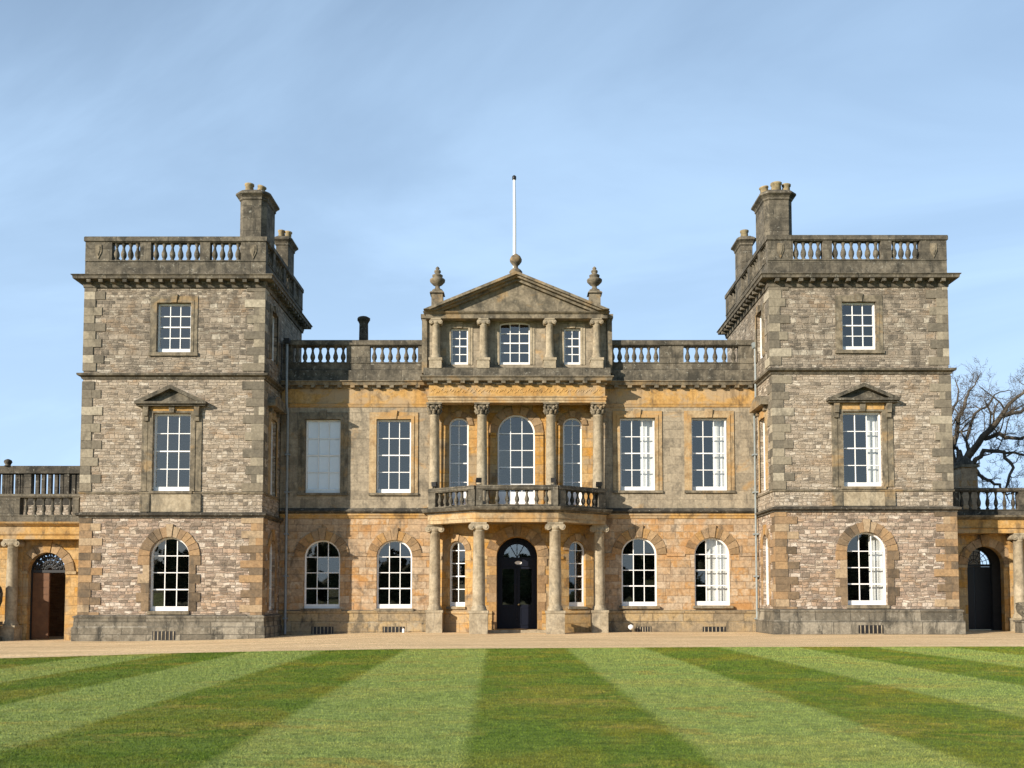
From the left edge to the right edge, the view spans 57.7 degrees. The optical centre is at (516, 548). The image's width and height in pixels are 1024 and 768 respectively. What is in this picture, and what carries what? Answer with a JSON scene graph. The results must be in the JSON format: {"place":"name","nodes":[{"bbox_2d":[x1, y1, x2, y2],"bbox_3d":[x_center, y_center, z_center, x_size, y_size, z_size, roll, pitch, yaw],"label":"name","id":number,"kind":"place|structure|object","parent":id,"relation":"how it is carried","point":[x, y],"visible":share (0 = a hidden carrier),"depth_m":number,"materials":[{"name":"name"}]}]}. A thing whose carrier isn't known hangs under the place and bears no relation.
{"place":"outdoors","nodes":[
{"label":"outdoors","id":0,"kind":"place"},
{"bbox_2d":[0,646,1023,767],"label":"lawn","id":1,"kind":"structure","parent":0,"point":[522,725],"depth_m":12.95,"materials":[{"name":"green plant"}]},
{"bbox_2d":[0,629,1023,657],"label":"gravel forecourt","id":2,"kind":"structure","parent":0,"point":[55,646],"depth_m":35.33,"materials":[{"name":"beige gravel"}]},
{"bbox_2d":[0,586,2,640],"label":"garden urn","id":3,"kind":"object","parent":2,"relation":"on","point":[1,598],"visible":1,"depth_m":41.24,"materials":[{"name":"stone"}]},
{"bbox_2d":[0,459,79,640],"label":"arcade wing","id":4,"kind":"structure","parent":2,"relation":"on","point":[39,600],"depth_m":42.29,"materials":[{"name":"beige stone"}]},
{"bbox_2d":[71,181,965,640],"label":"country house","id":5,"kind":"structure","parent":2,"relation":"on","point":[783,467],"depth_m":43.26,"materials":[{"name":"stone"}]},
{"bbox_2d":[136,524,200,613],"bbox_3d":[-15.463,0.934,41.403,2.838,4.007,0.390,0,-3,0],"label":"window","id":6,"kind":"structure","parent":5,"relation":"in","point":[170,531],"depth_m":41.30,"materials":[{"name":"white paint"}]},
{"bbox_2d":[134,385,207,493],"bbox_3d":[-15.455,-4.861,41.611,3.200,4.848,0.620,0,-3,0],"label":"window","id":7,"kind":"structure","parent":5,"relation":"in","point":[168,399],"depth_m":41.60,"materials":[{"name":"white paint"}]},
{"bbox_2d":[148,294,197,355],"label":"window","id":8,"kind":"structure","parent":5,"relation":"in","point":[173,298],"depth_m":41.98,"materials":[{"name":"white paint"}]},
{"bbox_2d":[266,529,277,610],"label":"window","id":9,"kind":"structure","parent":5,"relation":"in","point":[272,535],"depth_m":43.33,"materials":[{"name":"white paint"}]},
{"bbox_2d":[269,304,278,365],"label":"window","id":10,"kind":"structure","parent":5,"relation":"in","point":[273,309],"depth_m":43.88,"materials":[{"name":"white paint"}]},
{"bbox_2d":[267,397,286,496],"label":"window","id":11,"kind":"structure","parent":5,"relation":"in","point":[276,404],"depth_m":43.22,"materials":[{"name":"white paint"}]},
{"bbox_2d":[294,528,348,610],"bbox_3d":[-9.305,1.008,44.343,2.637,3.980,0.430,0,-3,0],"label":"window","id":12,"kind":"structure","parent":5,"relation":"in","point":[320,534],"depth_m":44.33,"materials":[{"name":"white paint"}]},
{"bbox_2d":[297,410,347,494],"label":"window","id":13,"kind":"structure","parent":5,"relation":"in","point":[325,442],"depth_m":44.76,"materials":[{"name":"white glass"}]},
{"bbox_2d":[368,410,417,494],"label":"window","id":14,"kind":"structure","parent":5,"relation":"in","point":[374,438],"depth_m":44.60,"materials":[{"name":"white paint"}]},
{"bbox_2d":[367,528,421,610],"bbox_3d":[-5.833,1.008,44.343,2.623,3.980,0.430,0,-3,0],"label":"window","id":15,"kind":"structure","parent":5,"relation":"in","point":[394,532],"depth_m":44.33,"materials":[{"name":"white paint"}]},
{"bbox_2d":[431,482,437,488],"bbox_3d":[-3.854,-2.941,43.506,0.260,0.360,0.260,-1,-3,20],"label":"floodlight","id":16,"kind":"object","parent":5,"relation":"on","point":[434,484],"visible":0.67,"depth_m":43.44,"materials":[{"name":"black metal"}]},
{"bbox_2d":[442,534,470,608],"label":"window","id":17,"kind":"structure","parent":5,"relation":"in","point":[455,537],"depth_m":43.91,"materials":[{"name":"white paint"}]},
{"bbox_2d":[443,411,473,504],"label":"window","id":18,"kind":"structure","parent":5,"relation":"in","point":[469,421],"depth_m":44.72,"materials":[{"name":"white paint"}]},
{"bbox_2d":[446,322,472,364],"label":"window","id":19,"kind":"structure","parent":5,"relation":"in","point":[449,332],"depth_m":44.52,"materials":[{"name":"white paint"}]},
{"bbox_2d":[476,478,481,484],"bbox_3d":[-1.730,-3.021,41.977,0.260,0.360,0.260,1,-3,-15],"label":"floodlight","id":20,"kind":"object","parent":5,"relation":"on","point":[478,480],"visible":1,"depth_m":41.90,"materials":[{"name":"black metal"}]},
{"bbox_2d":[512,175,515,267],"bbox_3d":[-0.136,-15.517,45.204,0.202,5.314,0.200,0,-3,0],"label":"flagpole","id":21,"kind":"object","parent":5,"relation":"on","point":[514,215],"visible":0.84,"depth_m":45.18,"materials":[{"name":"white metal"}]},
{"bbox_2d":[495,321,534,364],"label":"window","id":22,"kind":"structure","parent":5,"relation":"in","point":[531,333],"depth_m":44.54,"materials":[{"name":"white paint"}]},
{"bbox_2d":[488,405,543,503],"bbox_3d":[-0.041,-4.441,44.689,2.649,5.111,0.410,0,-3,0],"label":"window","id":23,"kind":"structure","parent":5,"relation":"in","point":[493,429],"depth_m":44.66,"materials":[{"name":"white paint"}]},
{"bbox_2d":[485,523,548,628],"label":"front door","id":24,"kind":"structure","parent":5,"relation":"in","point":[516,616],"depth_m":44.18,"materials":[{"name":"black paint"}]},
{"bbox_2d":[551,478,556,484],"bbox_3d":[1.653,-3.021,41.976,0.260,0.360,0.260,-1,-3,10],"label":"floodlight","id":25,"kind":"object","parent":5,"relation":"on","point":[553,480],"visible":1,"depth_m":41.89,"materials":[{"name":"black metal"}]},
{"bbox_2d":[559,322,584,364],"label":"window","id":26,"kind":"structure","parent":5,"relation":"in","point":[562,338],"depth_m":44.52,"materials":[{"name":"white paint"}]},
{"bbox_2d":[557,411,587,504],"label":"window","id":27,"kind":"structure","parent":5,"relation":"in","point":[563,418],"depth_m":44.72,"materials":[{"name":"white paint"}]},
{"bbox_2d":[563,534,591,608],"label":"window","id":28,"kind":"structure","parent":5,"relation":"in","point":[574,538],"depth_m":43.91,"materials":[{"name":"white paint"}]},
{"bbox_2d":[596,482,601,487],"bbox_3d":[3.824,-2.941,43.506,0.260,0.360,0.260,1,-3,-20],"label":"floodlight","id":29,"kind":"object","parent":5,"relation":"on","point":[598,484],"visible":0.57,"depth_m":43.42,"materials":[{"name":"black metal"}]},
{"bbox_2d":[613,409,662,492],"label":"window","id":30,"kind":"structure","parent":5,"relation":"in","point":[650,470],"depth_m":44.65,"materials":[{"name":"white paint"}]},
{"bbox_2d":[612,525,665,608],"bbox_3d":[5.815,0.889,44.349,2.613,3.981,0.430,0,-3,0],"label":"window","id":31,"kind":"structure","parent":5,"relation":"in","point":[625,536],"depth_m":44.34,"materials":[{"name":"white paint"}]},
{"bbox_2d":[684,409,734,492],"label":"window","id":32,"kind":"structure","parent":5,"relation":"in","point":[723,478],"depth_m":44.64,"materials":[{"name":"white paint"}]},
{"bbox_2d":[685,525,738,607],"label":"window","id":33,"kind":"structure","parent":5,"relation":"in","point":[716,554],"depth_m":44.51,"materials":[{"name":"white paint"}]},
{"bbox_2d":[749,396,768,492],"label":"window","id":34,"kind":"structure","parent":5,"relation":"in","point":[759,403],"depth_m":43.26,"materials":[{"name":"white paint"}]},
{"bbox_2d":[755,303,764,362],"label":"window","id":35,"kind":"structure","parent":5,"relation":"in","point":[760,308],"depth_m":43.79,"materials":[{"name":"white paint"}]},
{"bbox_2d":[760,525,771,604],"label":"window","id":36,"kind":"structure","parent":5,"relation":"in","point":[765,531],"depth_m":43.35,"materials":[{"name":"white paint"}]},
{"bbox_2d":[835,293,884,353],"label":"window","id":37,"kind":"structure","parent":5,"relation":"in","point":[858,297],"depth_m":41.99,"materials":[{"name":"white paint"}]},
{"bbox_2d":[826,383,899,488],"bbox_3d":[15.469,-5.001,41.743,3.200,4.737,0.868,0,-3,0],"label":"window","id":38,"kind":"structure","parent":5,"relation":"in","point":[864,397],"depth_m":41.64,"materials":[{"name":"white paint"}]},
{"bbox_2d":[835,519,898,607],"bbox_3d":[15.554,0.697,41.540,2.838,3.964,0.638,0,-3,0],"label":"window","id":39,"kind":"structure","parent":5,"relation":"in","point":[877,575],"depth_m":41.33,"materials":[{"name":"white paint"}]},
{"bbox_2d":[953,456,980,563],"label":"stone pier","id":40,"kind":"structure","parent":2,"relation":"on","point":[965,472],"depth_m":51.87,"materials":[{"name":"grey stone"}]},
{"bbox_2d":[953,488,1023,631],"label":"arcade wing","id":41,"kind":"structure","parent":2,"relation":"on","point":[991,593],"depth_m":45.05,"materials":[{"name":"beige stone"}]},
{"bbox_2d":[1013,602,1023,632],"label":"garden urn","id":42,"kind":"object","parent":2,"relation":"on","point":[1019,624],"visible":0.99,"depth_m":42.69,"materials":[{"name":"stone"}]},
{"bbox_2d":[0,0,1023,563],"label":"sky","id":43,"kind":"structure","parent":0,"point":[639,139],"materials":[{"name":"blue"}]},
{"bbox_3d":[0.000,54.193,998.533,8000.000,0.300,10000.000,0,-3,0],"label":"ground","id":44,"kind":"structure","parent":0,"visible":0},
{"bbox_2d":[949,357,1023,508],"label":"bare tree","id":45,"kind":"object","parent":44,"relation":"on","point":[1007,410],"visible":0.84,"depth_m":59.35,"materials":[{"name":"brown wood"}]}
]}

